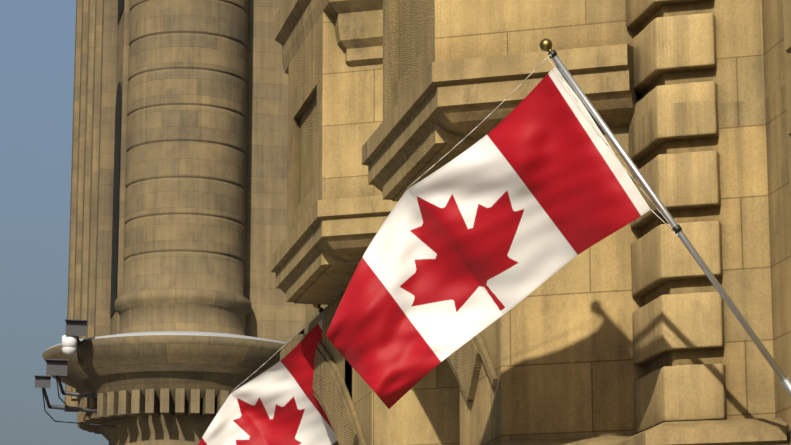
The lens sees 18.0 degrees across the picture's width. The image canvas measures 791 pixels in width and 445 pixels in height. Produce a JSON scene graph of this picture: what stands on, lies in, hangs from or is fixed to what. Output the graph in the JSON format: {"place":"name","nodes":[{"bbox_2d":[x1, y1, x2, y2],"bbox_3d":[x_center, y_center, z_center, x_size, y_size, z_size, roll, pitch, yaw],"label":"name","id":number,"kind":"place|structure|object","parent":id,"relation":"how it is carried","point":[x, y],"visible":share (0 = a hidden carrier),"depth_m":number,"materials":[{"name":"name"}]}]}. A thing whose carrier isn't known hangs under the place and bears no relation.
{"place":"outdoors","nodes":[
{"label":"outdoors","id":0,"kind":"place"},
{"bbox_2d":[0,0,108,444],"label":"sky","id":1,"kind":"structure","parent":0,"point":[37,37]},
{"bbox_2d":[198,320,336,444],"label":"flag cloth","id":2,"kind":"object","parent":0,"point":[278,403],"visible":0.65,"depth_m":22.40,"materials":[{"name":"fabric"}]},
{"bbox_3d":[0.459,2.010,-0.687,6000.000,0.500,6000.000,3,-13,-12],"label":"ground","id":3,"kind":"structure","parent":0,"visible":0},
{"bbox_2d":[42,0,283,444],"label":"column","id":4,"kind":"structure","parent":3,"relation":"on","point":[184,230],"depth_m":75.08,"materials":[{"name":"beige stone"}]},
{"bbox_2d":[62,335,80,355],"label":"dome camera","id":5,"kind":"object","parent":4,"relation":"on","point":[69,345],"visible":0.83,"depth_m":71.82,"materials":[{"name":"white plastic"}]},
{"bbox_2d":[46,359,97,406],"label":"floodlight","id":6,"kind":"object","parent":4,"relation":"attached to","point":[57,368],"visible":0.71,"depth_m":71.79,"materials":[{"name":"grey metal"}]},
{"bbox_2d":[34,375,115,426],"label":"floodlight","id":7,"kind":"object","parent":4,"relation":"attached to","point":[43,382],"visible":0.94,"depth_m":72.65,"materials":[{"name":"grey metal"}]},
{"bbox_2d":[65,319,87,363],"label":"floodlight","id":8,"kind":"object","parent":4,"relation":"attached to","point":[76,327],"visible":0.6,"depth_m":71.87,"materials":[{"name":"grey metal"}]},
{"bbox_2d":[77,388,228,433],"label":"tower dentils","id":9,"kind":"object","parent":4,"relation":"attached to","point":[114,405],"visible":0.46,"depth_m":72.66,"materials":[{"name":"beige stone"}]},
{"bbox_2d":[47,331,285,349],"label":"ledge flashing","id":10,"kind":"object","parent":4,"relation":"on","point":[182,333],"visible":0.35,"depth_m":72.13,"materials":[{"name":"grey metal"}]},
{"bbox_2d":[64,0,304,411],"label":"tower wing","id":11,"kind":"structure","parent":4,"relation":"attached to","point":[102,45],"depth_m":78.20,"materials":[{"name":"beige stone"}]},
{"bbox_2d":[110,0,122,317],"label":"tower wing windows","id":12,"kind":"structure","parent":11,"relation":"attached to","point":[115,196],"depth_m":77.42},
{"bbox_2d":[294,19,459,444],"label":"pier","id":13,"kind":"structure","parent":3,"relation":"on","point":[425,410],"depth_m":20.21,"materials":[{"name":"beige stone"}]},
{"bbox_2d":[299,95,316,203],"bbox_3d":[-0.699,-0.610,21.201,0.032,0.844,1.120,3,-13,-12],"label":"wall panel","id":14,"kind":"object","parent":13,"relation":"attached to","point":[307,169],"visible":0.43,"depth_m":21.34,"materials":[{"name":"beige stone"}]},
{"bbox_2d":[286,11,333,301],"bbox_3d":[-0.728,-1.738,21.425,0.080,4.610,1.707,3,-13,-12],"label":"pier panel frame","id":15,"kind":"object","parent":13,"relation":"attached to","point":[310,75],"visible":0.56,"depth_m":20.87,"materials":[{"name":"beige stone"}]},
{"bbox_2d":[280,340,358,444],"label":"carved band","id":16,"kind":"object","parent":13,"relation":"attached to","point":[326,388],"visible":0.46,"depth_m":21.19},
{"bbox_2d":[282,334,365,444],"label":"band borders","id":17,"kind":"object","parent":16,"relation":"attached to","point":[323,350],"visible":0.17,"depth_m":21.02,"materials":[{"name":"stone"}]},
{"bbox_2d":[274,0,382,73],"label":"molding","id":18,"kind":"structure","parent":13,"relation":"attached to","point":[359,30],"depth_m":20.39,"materials":[{"name":"beige stone"}]},
{"bbox_2d":[271,195,397,302],"bbox_3d":[-0.064,0.240,20.820,1.490,0.535,2.927,3,-13,-12],"label":"stone ledge","id":19,"kind":"object","parent":13,"relation":"attached to","point":[347,229],"visible":0.35,"depth_m":19.92,"materials":[{"name":"beige stone"}]},
{"bbox_2d":[299,0,790,444],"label":"building body","id":20,"kind":"structure","parent":3,"relation":"on","point":[777,61],"depth_m":14.89,"materials":[{"name":"stone"}]},
{"bbox_2d":[234,304,322,389],"bbox_3d":[-0.356,1.864,22.050,2.360,2.314,0.620,-2,-13,7],"label":"flagpole","id":21,"kind":"object","parent":20,"relation":"attached to","point":[320,310],"visible":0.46,"depth_m":22.07,"materials":[{"name":"silver metal"}]},
{"bbox_2d":[302,288,351,399],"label":"wall","id":22,"kind":"structure","parent":20,"relation":"attached to","point":[329,310],"depth_m":21.65,"materials":[{"name":"stone"}]},
{"bbox_2d":[407,39,790,395],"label":"flagpole","id":23,"kind":"object","parent":20,"relation":"attached to","point":[545,44],"visible":1,"depth_m":14.25,"materials":[{"name":"silver metal"}]},
{"bbox_2d":[325,65,650,408],"bbox_3d":[0.534,0.108,14.635,0.463,1.853,2.007,17,-21,-53],"label":"flag cloth","id":24,"kind":"object","parent":23,"relation":"attached to","point":[534,189],"visible":1,"depth_m":14.67,"materials":[{"name":"fabric"}]},
{"bbox_2d":[392,0,774,444],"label":"pier","id":25,"kind":"structure","parent":3,"relation":"on","point":[558,344],"depth_m":15.66,"materials":[{"name":"beige stone"}]},
{"bbox_2d":[383,0,448,199],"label":"pier panel frame","id":26,"kind":"object","parent":25,"relation":"attached to","point":[422,153],"visible":0.62,"depth_m":17.11,"materials":[{"name":"beige stone"}]},
{"bbox_2d":[448,338,481,399],"bbox_3d":[0.188,0.750,18.153,0.095,1.534,3.667,3,-13,-12],"label":"bracket","id":27,"kind":"object","parent":25,"relation":"attached to","point":[466,360],"visible":0.12,"depth_m":16.49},
{"bbox_2d":[447,333,497,401],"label":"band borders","id":28,"kind":"object","parent":25,"relation":"attached to","point":[485,357],"visible":0.06,"depth_m":16.20,"materials":[{"name":"stone"}]},
{"bbox_2d":[362,44,638,191],"bbox_3d":[0.792,-0.615,16.965,1.490,0.535,2.927,3,-13,-12],"label":"stone ledge","id":29,"kind":"object","parent":25,"relation":"attached to","point":[463,97],"visible":0.46,"depth_m":15.98,"materials":[{"name":"beige stone"}]},
{"bbox_2d":[494,417,787,444],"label":"stone ledge","id":30,"kind":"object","parent":25,"relation":"attached to","point":[764,431],"depth_m":14.70,"materials":[{"name":"beige stone"}]},
{"bbox_2d":[626,0,726,433],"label":"stone blocks","id":31,"kind":"structure","parent":25,"relation":"attached to","point":[665,324],"depth_m":15.20,"materials":[{"name":"beige stone"}]},
{"bbox_3d":[3.337,-2.121,6.093,1.950,10.500,7.970,3,-13,-12],"label":"block","id":32,"kind":"object","parent":3,"relation":"on","visible":0},
{"bbox_2d":[783,0,790,211],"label":"block bands","id":33,"kind":"object","parent":32,"relation":"attached to","point":[787,19],"visible":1,"depth_m":9.51,"materials":[{"name":"stone"}]}
]}

